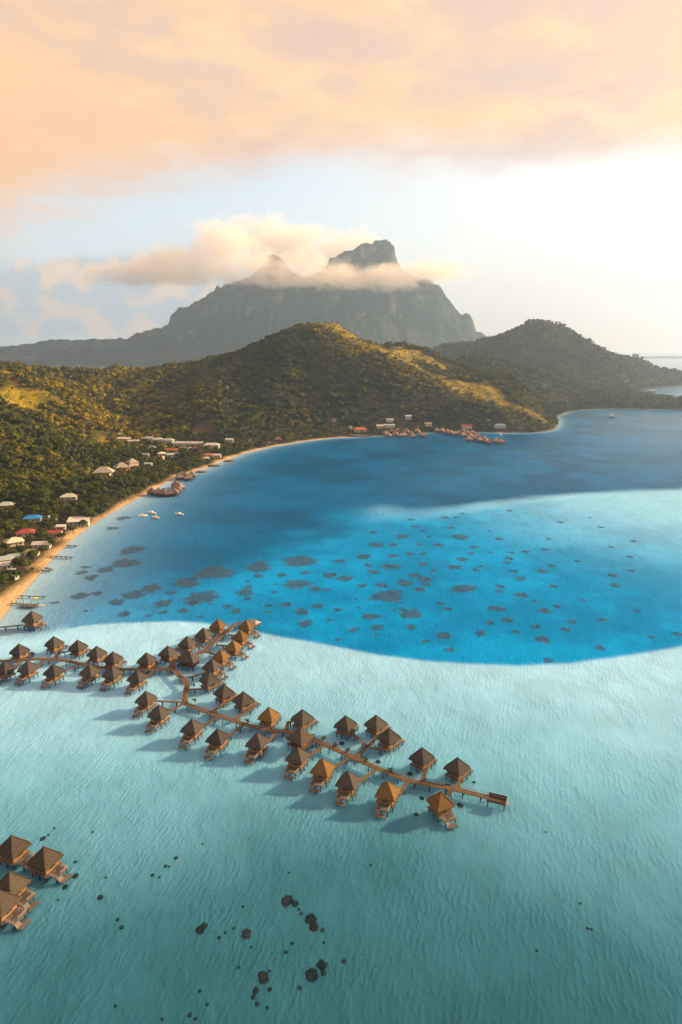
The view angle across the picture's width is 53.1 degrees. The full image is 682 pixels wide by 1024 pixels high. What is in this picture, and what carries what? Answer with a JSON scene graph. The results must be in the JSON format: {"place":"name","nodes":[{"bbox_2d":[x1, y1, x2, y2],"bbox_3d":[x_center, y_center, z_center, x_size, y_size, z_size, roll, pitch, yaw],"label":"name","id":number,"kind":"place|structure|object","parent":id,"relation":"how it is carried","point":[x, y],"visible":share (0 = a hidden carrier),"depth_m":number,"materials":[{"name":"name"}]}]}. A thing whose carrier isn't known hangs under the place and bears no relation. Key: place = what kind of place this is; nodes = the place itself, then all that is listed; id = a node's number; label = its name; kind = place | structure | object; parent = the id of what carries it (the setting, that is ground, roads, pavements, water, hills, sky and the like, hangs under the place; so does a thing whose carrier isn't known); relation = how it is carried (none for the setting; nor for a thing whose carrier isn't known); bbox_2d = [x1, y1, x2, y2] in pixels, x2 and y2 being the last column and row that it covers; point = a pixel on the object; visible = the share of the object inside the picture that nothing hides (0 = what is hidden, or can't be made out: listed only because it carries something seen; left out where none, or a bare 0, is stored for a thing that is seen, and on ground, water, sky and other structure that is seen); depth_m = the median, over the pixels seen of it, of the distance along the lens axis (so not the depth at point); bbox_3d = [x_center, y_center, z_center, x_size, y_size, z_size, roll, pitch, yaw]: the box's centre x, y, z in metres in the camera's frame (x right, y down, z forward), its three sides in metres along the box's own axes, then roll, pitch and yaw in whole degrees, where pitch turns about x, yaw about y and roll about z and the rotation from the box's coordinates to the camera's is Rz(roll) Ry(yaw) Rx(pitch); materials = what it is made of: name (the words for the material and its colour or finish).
{"place":"outdoors","nodes":[
{"label":"outdoors","id":0,"kind":"place"},
{"bbox_2d":[0,239,490,366],"bbox_3d":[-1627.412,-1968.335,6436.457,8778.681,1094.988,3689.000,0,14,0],"label":"mountain","id":1,"kind":"structure","parent":0,"point":[374,291],"depth_m":6124.24,"materials":[{"name":"stone"}]},
{"bbox_2d":[0,353,681,1023],"bbox_3d":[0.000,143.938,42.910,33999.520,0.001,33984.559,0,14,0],"label":"lagoon water","id":2,"kind":"structure","parent":0,"point":[574,751],"depth_m":262.52,"materials":[{"name":"liquid"}]},
{"bbox_2d":[0,661,16,681],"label":"overwater bungalow","id":3,"kind":"object","parent":2,"relation":"on","point":[7,669],"visible":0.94,"depth_m":313.78,"materials":[{"name":"brown wood"}]},
{"bbox_2d":[0,890,30,930],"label":"overwater bungalow","id":4,"kind":"object","parent":2,"relation":"on","point":[11,913],"visible":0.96,"depth_m":181.73,"materials":[{"name":"brown wood"}]},
{"bbox_2d":[0,834,34,871],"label":"overwater bungalow","id":5,"kind":"object","parent":2,"relation":"on","point":[14,851],"visible":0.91,"depth_m":201.46,"materials":[{"name":"brown wood"}]},
{"bbox_2d":[0,871,38,912],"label":"overwater bungalow","id":6,"kind":"object","parent":2,"relation":"on","point":[13,883],"visible":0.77,"depth_m":187.72,"materials":[{"name":"brown wood"}]},
{"bbox_2d":[9,643,34,663],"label":"overwater bungalow","id":7,"kind":"object","parent":2,"relation":"on","point":[20,651],"visible":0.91,"depth_m":332.51,"materials":[{"name":"brown wood"}]},
{"bbox_2d":[9,599,38,608],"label":"beach dock","id":8,"kind":"object","parent":2,"relation":"in","point":[27,605],"visible":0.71,"depth_m":402.82,"materials":[{"name":"brown wood"}]},
{"bbox_2d":[14,660,39,685],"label":"overwater bungalow","id":9,"kind":"object","parent":2,"relation":"on","point":[27,669],"visible":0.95,"depth_m":313.82,"materials":[{"name":"brown wood"}]},
{"bbox_2d":[21,610,46,630],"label":"overwater hut","id":10,"kind":"object","parent":2,"relation":"on","point":[31,619],"visible":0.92,"depth_m":369.66,"materials":[{"name":"brown wood"}]},
{"bbox_2d":[26,846,71,884],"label":"overwater bungalow","id":11,"kind":"object","parent":2,"relation":"on","point":[44,862],"visible":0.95,"depth_m":196.88,"materials":[{"name":"brown wood"}]},
{"bbox_2d":[39,664,65,688],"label":"overwater bungalow","id":12,"kind":"object","parent":2,"relation":"on","point":[52,673],"visible":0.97,"depth_m":310.64,"materials":[{"name":"brown wood"}]},
{"bbox_2d":[44,636,68,654],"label":"overwater bungalow","id":13,"kind":"object","parent":2,"relation":"on","point":[53,644],"visible":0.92,"depth_m":340.92,"materials":[{"name":"brown wood"}]},
{"bbox_2d":[68,639,91,659],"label":"overwater bungalow","id":14,"kind":"object","parent":2,"relation":"on","point":[77,647],"visible":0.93,"depth_m":336.69,"materials":[{"name":"brown wood"}]},
{"bbox_2d":[0,648,171,678],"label":"jetty","id":15,"kind":"object","parent":2,"relation":"on","point":[81,664],"visible":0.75,"depth_m":326.90,"materials":[{"name":"brown wood"}]},
{"bbox_2d":[76,664,100,689],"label":"overwater bungalow","id":16,"kind":"object","parent":2,"relation":"on","point":[88,673],"visible":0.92,"depth_m":310.64,"materials":[{"name":"brown wood"}]},
{"bbox_2d":[86,646,107,664],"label":"overwater bungalow","id":17,"kind":"object","parent":2,"relation":"on","point":[96,654],"visible":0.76,"depth_m":329.66,"materials":[{"name":"brown wood"}]},
{"bbox_2d":[99,665,123,691],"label":"overwater bungalow","id":18,"kind":"object","parent":2,"relation":"on","point":[111,675],"visible":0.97,"depth_m":308.82,"materials":[{"name":"brown wood"}]},
{"bbox_2d":[102,651,126,669],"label":"overwater bungalow","id":19,"kind":"object","parent":2,"relation":"on","point":[112,658],"visible":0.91,"depth_m":323.77,"materials":[{"name":"brown wood"}]},
{"bbox_2d":[112,559,140,566],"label":"reef patch","id":20,"kind":"object","parent":2,"relation":"on","point":[122,563],"visible":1,"depth_m":484.58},
{"bbox_2d":[123,590,142,597],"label":"reef patch","id":21,"kind":"object","parent":2,"relation":"on","point":[134,595],"visible":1,"depth_m":424.11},
{"bbox_2d":[121,546,146,554],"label":"reef patch","id":22,"kind":"object","parent":2,"relation":"on","point":[132,549],"visible":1,"depth_m":517.92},
{"bbox_2d":[124,669,148,695],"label":"overwater bungalow","id":23,"kind":"object","parent":2,"relation":"on","point":[136,678],"visible":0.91,"depth_m":305.13,"materials":[{"name":"wicker"}]},
{"bbox_2d":[132,690,157,718],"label":"overwater bungalow","id":24,"kind":"object","parent":2,"relation":"on","point":[145,700],"visible":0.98,"depth_m":286.26,"materials":[{"name":"wicker"}]},
{"bbox_2d":[136,652,159,672],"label":"overwater bungalow","id":25,"kind":"object","parent":2,"relation":"on","point":[146,660],"visible":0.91,"depth_m":322.65,"materials":[{"name":"brown wood"}]},
{"bbox_2d":[141,583,158,591],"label":"reef patch","id":26,"kind":"object","parent":2,"relation":"on","point":[148,588],"visible":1,"depth_m":434.61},
{"bbox_2d":[145,704,170,734],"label":"overwater bungalow","id":27,"kind":"object","parent":2,"relation":"on","point":[158,714],"visible":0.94,"depth_m":275.18,"materials":[{"name":"wicker"}]},
{"bbox_2d":[158,645,179,665],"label":"overwater bungalow","id":28,"kind":"object","parent":2,"relation":"on","point":[167,653],"visible":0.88,"depth_m":330.16,"materials":[{"name":"brown wood"}]},
{"bbox_2d":[155,667,205,705],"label":"jetty","id":29,"kind":"object","parent":2,"relation":"on","point":[186,688],"visible":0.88,"depth_m":303.09,"materials":[{"name":"brown wood"}]},
{"bbox_2d":[175,636,196,653],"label":"overwater bungalow","id":30,"kind":"object","parent":2,"relation":"on","point":[186,643],"visible":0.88,"depth_m":340.90,"materials":[{"name":"brown wood"}]},
{"bbox_2d":[174,578,197,586],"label":"reef patch","id":31,"kind":"object","parent":2,"relation":"on","point":[186,582],"visible":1,"depth_m":445.64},
{"bbox_2d":[175,651,200,670],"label":"jetty hall","id":32,"kind":"structure","parent":2,"relation":"on","point":[187,659],"depth_m":324.18,"materials":[{"name":"brown wood"}]},
{"bbox_2d":[178,718,204,749],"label":"overwater bungalow","id":33,"kind":"object","parent":2,"relation":"on","point":[190,730],"visible":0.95,"depth_m":264.69,"materials":[{"name":"brown wood"}]},
{"bbox_2d":[191,627,212,645],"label":"overwater bungalow","id":34,"kind":"object","parent":2,"relation":"on","point":[202,635],"visible":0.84,"depth_m":351.30,"materials":[{"name":"brown wood"}]},
{"bbox_2d":[187,592,217,602],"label":"reef patch","id":35,"kind":"object","parent":2,"relation":"on","point":[206,596],"visible":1,"depth_m":420.72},
{"bbox_2d":[168,622,242,666],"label":"jetty","id":36,"kind":"object","parent":2,"relation":"on","point":[209,646],"visible":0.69,"depth_m":347.71,"materials":[{"name":"brown wood"}]},
{"bbox_2d":[199,671,225,693],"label":"overwater bungalow","id":37,"kind":"object","parent":2,"relation":"on","point":[209,680],"visible":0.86,"depth_m":303.74,"materials":[{"name":"wicker"}]},
{"bbox_2d":[196,566,233,577],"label":"reef patch","id":38,"kind":"object","parent":2,"relation":"on","point":[210,571],"visible":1,"depth_m":463.31,"materials":[{"name":"stone"}]},
{"bbox_2d":[201,658,228,680],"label":"overwater bungalow","id":39,"kind":"object","parent":2,"relation":"on","point":[212,666],"visible":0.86,"depth_m":316.38,"materials":[{"name":"brown wood"}]},
{"bbox_2d":[204,728,229,760],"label":"overwater bungalow","id":40,"kind":"object","parent":2,"relation":"on","point":[217,739],"visible":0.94,"depth_m":257.88,"materials":[{"name":"brown wood"}]},
{"bbox_2d":[207,618,226,635],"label":"overwater bungalow","id":41,"kind":"object","parent":2,"relation":"on","point":[217,626],"visible":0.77,"depth_m":362.60,"materials":[{"name":"brown wood"}]},
{"bbox_2d":[211,649,236,669],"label":"overwater bungalow","id":42,"kind":"object","parent":2,"relation":"on","point":[221,656],"visible":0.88,"depth_m":325.91,"materials":[{"name":"brown wood"}]},
{"bbox_2d":[213,684,237,707],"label":"overwater bungalow","id":43,"kind":"object","parent":2,"relation":"on","point":[223,693],"visible":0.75,"depth_m":292.41,"materials":[{"name":"wicker"}]},
{"bbox_2d":[224,640,248,659],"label":"overwater bungalow","id":44,"kind":"object","parent":2,"relation":"on","point":[232,648],"visible":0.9,"depth_m":336.41,"materials":[{"name":"brown wood"}]},
{"bbox_2d":[231,630,254,649],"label":"overwater bungalow","id":45,"kind":"object","parent":2,"relation":"on","point":[241,637],"visible":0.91,"depth_m":348.19,"materials":[{"name":"brown wood"}]},
{"bbox_2d":[241,928,250,938],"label":"coral head","id":46,"kind":"object","parent":2,"relation":"on","point":[246,932],"visible":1,"depth_m":179.24},
{"bbox_2d":[232,691,260,712],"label":"overwater bungalow","id":47,"kind":"object","parent":2,"relation":"on","point":[243,701],"visible":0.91,"depth_m":286.45,"materials":[{"name":"wicker"}]},
{"bbox_2d":[238,619,260,637],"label":"overwater bungalow","id":48,"kind":"object","parent":2,"relation":"on","point":[246,626],"visible":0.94,"depth_m":361.29,"materials":[{"name":"brown wood"}]},
{"bbox_2d":[243,732,269,765],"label":"overwater bungalow","id":49,"kind":"object","parent":2,"relation":"on","point":[256,743],"visible":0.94,"depth_m":255.02,"materials":[{"name":"brown wood"}]},
{"bbox_2d":[248,561,269,570],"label":"reef patch","id":50,"kind":"object","parent":2,"relation":"on","point":[254,567],"visible":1,"depth_m":475.85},
{"bbox_2d":[258,971,268,983],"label":"coral head","id":51,"kind":"object","parent":2,"relation":"on","point":[263,977],"visible":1,"depth_m":166.75},
{"bbox_2d":[257,706,281,728],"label":"overwater bungalow","id":52,"kind":"object","parent":2,"relation":"on","point":[268,716],"visible":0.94,"depth_m":273.80,"materials":[{"name":"brown wood"}]},
{"bbox_2d":[281,895,292,906],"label":"coral head","id":53,"kind":"object","parent":2,"relation":"on","point":[287,900],"visible":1,"depth_m":189.90},
{"bbox_2d":[283,580,309,587],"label":"reef patch","id":54,"kind":"object","parent":2,"relation":"on","point":[295,584],"visible":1,"depth_m":441.91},
{"bbox_2d":[283,746,309,780],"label":"overwater bungalow","id":55,"kind":"object","parent":2,"relation":"on","point":[297,757],"visible":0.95,"depth_m":246.06,"materials":[{"name":"brown wood"}]},
{"bbox_2d":[285,727,314,750],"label":"jetty hall","id":56,"kind":"structure","parent":2,"relation":"on","point":[299,737],"depth_m":259.19,"materials":[{"name":"brown wood"}]},
{"bbox_2d":[286,557,315,565],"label":"reef patch","id":57,"kind":"object","parent":2,"relation":"on","point":[305,560],"visible":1,"depth_m":489.10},
{"bbox_2d":[290,709,318,731],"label":"overwater bungalow","id":58,"kind":"object","parent":2,"relation":"on","point":[303,719],"visible":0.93,"depth_m":272.43,"materials":[{"name":"wicker"}]},
{"bbox_2d":[305,913,316,923],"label":"coral head","id":59,"kind":"object","parent":2,"relation":"on","point":[310,918],"visible":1,"depth_m":183.93},
{"bbox_2d":[305,968,317,981],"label":"coral head","id":60,"kind":"object","parent":2,"relation":"on","point":[311,974],"visible":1,"depth_m":167.54},
{"bbox_2d":[309,922,318,930],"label":"coral head","id":61,"kind":"object","parent":2,"relation":"on","point":[313,926],"visible":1,"depth_m":181.42},
{"bbox_2d":[316,959,327,970],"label":"coral head","id":62,"kind":"object","parent":2,"relation":"on","point":[321,964],"visible":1,"depth_m":170.10},
{"bbox_2d":[309,758,335,793],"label":"overwater bungalow","id":63,"kind":"object","parent":2,"relation":"on","point":[322,769],"visible":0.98,"depth_m":238.90,"materials":[{"name":"brown wood"}]},
{"bbox_2d":[170,699,490,802],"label":"jetty","id":64,"kind":"object","parent":2,"relation":"on","point":[406,780],"visible":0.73,"depth_m":256.63,"materials":[{"name":"brown wood"}]},
{"bbox_2d":[333,715,359,740],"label":"overwater bungalow","id":65,"kind":"object","parent":2,"relation":"on","point":[345,726],"visible":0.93,"depth_m":267.69,"materials":[{"name":"brown wood"}]},
{"bbox_2d":[335,770,360,807],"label":"overwater bungalow","id":66,"kind":"object","parent":2,"relation":"on","point":[346,784],"visible":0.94,"depth_m":231.98,"materials":[{"name":"brown wood"}]},
{"bbox_2d":[363,715,391,740],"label":"overwater bungalow","id":67,"kind":"object","parent":2,"relation":"on","point":[375,725],"visible":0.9,"depth_m":268.16,"materials":[{"name":"brown wood"}]},
{"bbox_2d":[371,591,400,601],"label":"reef patch","id":68,"kind":"object","parent":2,"relation":"on","point":[382,595],"visible":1,"depth_m":420.73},
{"bbox_2d":[374,781,400,819],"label":"overwater bungalow","id":69,"kind":"object","parent":2,"relation":"on","point":[386,794],"visible":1,"depth_m":226.29,"materials":[{"name":"brown wood"}]},
{"bbox_2d":[376,728,404,754],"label":"overwater bungalow","id":70,"kind":"object","parent":2,"relation":"on","point":[389,738],"visible":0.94,"depth_m":259.02,"materials":[{"name":"brown wood"}]},
{"bbox_2d":[401,609,420,617],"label":"reef patch","id":71,"kind":"object","parent":2,"relation":"on","point":[412,613],"visible":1,"depth_m":393.98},
{"bbox_2d":[408,747,437,773],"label":"overwater bungalow","id":72,"kind":"object","parent":2,"relation":"on","point":[421,758],"visible":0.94,"depth_m":246.46,"materials":[{"name":"brown wood"}]},
{"bbox_2d":[426,791,457,829],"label":"overwater bungalow","id":73,"kind":"object","parent":2,"relation":"on","point":[441,803],"visible":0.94,"depth_m":221.34,"materials":[{"name":"brown wood"}]},
{"bbox_2d":[443,757,473,782],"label":"overwater bungalow","id":74,"kind":"object","parent":2,"relation":"on","point":[457,769],"visible":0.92,"depth_m":240.49,"materials":[{"name":"brown wood"}]},
{"bbox_2d":[453,585,474,591],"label":"reef patch","id":75,"kind":"object","parent":2,"relation":"on","point":[467,588],"visible":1,"depth_m":434.61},
{"bbox_2d":[487,792,508,810],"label":"swim platform","id":76,"kind":"structure","parent":2,"relation":"on","point":[499,799],"depth_m":228.77,"materials":[{"name":"brown wood"}]},
{"bbox_2d":[634,356,681,357],"bbox_3d":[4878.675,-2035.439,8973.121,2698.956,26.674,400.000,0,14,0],"label":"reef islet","id":77,"kind":"object","parent":2,"relation":"on","point":[660,356],"visible":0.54,"depth_m":8828.99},
{"bbox_2d":[0,322,681,982],"bbox_3d":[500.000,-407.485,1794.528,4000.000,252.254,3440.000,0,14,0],"label":"terrain","id":78,"kind":"structure","parent":0,"point":[12,592],"depth_m":1246.30,"materials":[{"name":"plant"}]},
{"bbox_2d":[0,573,8,588],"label":"broadleaf tree","id":79,"kind":"object","parent":78,"relation":"on","point":[3,577],"visible":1,"depth_m":427.15,"materials":[{"name":"green plant"}]},
{"bbox_2d":[0,561,13,569],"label":"house","id":80,"kind":"structure","parent":78,"relation":"on","point":[5,565],"depth_m":466.38,"materials":[{"name":"white paint"}]},
{"bbox_2d":[0,555,14,561],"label":"house","id":81,"kind":"structure","parent":78,"relation":"on","point":[6,558],"depth_m":477.93,"materials":[{"name":"white paint"}]},
{"bbox_2d":[0,519,15,535],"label":"broadleaf tree","id":82,"kind":"object","parent":78,"relation":"on","point":[6,524],"visible":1,"depth_m":540.72,"materials":[{"name":"green plant"}]},
{"bbox_2d":[0,501,15,508],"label":"house","id":83,"kind":"structure","parent":78,"relation":"on","point":[10,505],"depth_m":633.64,"materials":[{"name":"white paint"}]},
{"bbox_2d":[5,569,20,582],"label":"broadleaf tree","id":84,"kind":"object","parent":78,"relation":"on","point":[13,572],"visible":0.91,"depth_m":438.52,"materials":[{"name":"green plant"}]},
{"bbox_2d":[3,537,24,546],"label":"house","id":85,"kind":"structure","parent":78,"relation":"on","point":[13,541],"depth_m":519.43,"materials":[{"name":"beige paint"}]},
{"bbox_2d":[7,508,21,518],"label":"broadleaf tree","id":86,"kind":"object","parent":78,"relation":"on","point":[15,513],"visible":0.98,"depth_m":581.52,"materials":[{"name":"green plant"}]},
{"bbox_2d":[17,558,28,569],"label":"broadleaf tree","id":87,"kind":"object","parent":78,"relation":"on","point":[23,562],"visible":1,"depth_m":463.88,"materials":[{"name":"green plant"}]},
{"bbox_2d":[15,528,35,536],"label":"house","id":88,"kind":"structure","parent":78,"relation":"on","point":[24,532],"depth_m":544.26,"materials":[{"name":"red paint"}]},
{"bbox_2d":[18,548,39,555],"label":"house","id":89,"kind":"structure","parent":78,"relation":"on","point":[24,553],"depth_m":496.00,"materials":[{"name":"beige paint"}]},
{"bbox_2d":[22,514,41,521],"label":"house","id":90,"kind":"structure","parent":78,"relation":"on","point":[34,518],"depth_m":589.29,"materials":[{"name":"blue paint"}]},
{"bbox_2d":[26,550,37,561],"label":"broadleaf tree","id":91,"kind":"object","parent":78,"relation":"on","point":[32,554],"visible":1,"depth_m":479.95,"materials":[{"name":"green plant"}]},
{"bbox_2d":[26,505,38,514],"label":"broadleaf tree","id":92,"kind":"object","parent":78,"relation":"on","point":[33,508],"visible":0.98,"depth_m":602.63,"materials":[{"name":"green plant"}]},
{"bbox_2d":[31,497,49,506],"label":"broadleaf tree","id":93,"kind":"object","parent":78,"relation":"on","point":[40,500],"visible":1,"depth_m":622.18,"materials":[{"name":"green plant"}]},
{"bbox_2d":[31,541,51,548],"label":"house","id":94,"kind":"structure","parent":78,"relation":"on","point":[35,544],"depth_m":515.97,"materials":[{"name":"white paint"}]},
{"bbox_2d":[47,530,62,536],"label":"house","id":95,"kind":"structure","parent":78,"relation":"on","point":[54,533],"depth_m":546.90,"materials":[{"name":"red paint"}]},
{"bbox_2d":[59,493,78,500],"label":"house","id":96,"kind":"structure","parent":78,"relation":"on","point":[69,496],"depth_m":671.72,"materials":[{"name":"white paint"}]},
{"bbox_2d":[71,500,84,511],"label":"broadleaf tree","id":97,"kind":"object","parent":78,"relation":"on","point":[77,504],"visible":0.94,"depth_m":625.38,"materials":[{"name":"green plant"}]},
{"bbox_2d":[67,516,90,526],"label":"house","id":98,"kind":"structure","parent":78,"relation":"on","point":[73,520],"depth_m":582.58,"materials":[{"name":"white wood"}]},
{"bbox_2d":[84,510,96,522],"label":"broadleaf tree","id":99,"kind":"object","parent":78,"relation":"on","point":[89,513],"visible":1,"depth_m":592.24,"materials":[{"name":"green plant"}]},
{"bbox_2d":[92,466,114,475],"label":"hall","id":100,"kind":"structure","parent":78,"relation":"on","point":[106,470],"depth_m":793.18,"materials":[{"name":"beige paint"}]},
{"bbox_2d":[113,462,129,471],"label":"hall","id":101,"kind":"structure","parent":78,"relation":"on","point":[122,465],"depth_m":825.49,"materials":[{"name":"beige paint"}]},
{"bbox_2d":[126,458,138,465],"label":"hall","id":102,"kind":"structure","parent":78,"relation":"on","point":[131,462],"depth_m":860.50,"materials":[{"name":"beige paint"}]},
{"bbox_2d":[172,441,203,446],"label":"house","id":103,"kind":"structure","parent":78,"relation":"on","point":[182,443],"depth_m":1015.84,"materials":[{"name":"white paint"}]},
{"bbox_2d":[0,319,681,491],"bbox_3d":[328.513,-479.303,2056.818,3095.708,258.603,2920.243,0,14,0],"label":"forest","id":104,"kind":"object","parent":78,"relation":"on","point":[69,471],"visible":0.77,"depth_m":1274.12,"materials":[{"name":"plant"}]},
{"bbox_2d":[0,0,681,352],"label":"sky","id":105,"kind":"structure","parent":0,"point":[520,159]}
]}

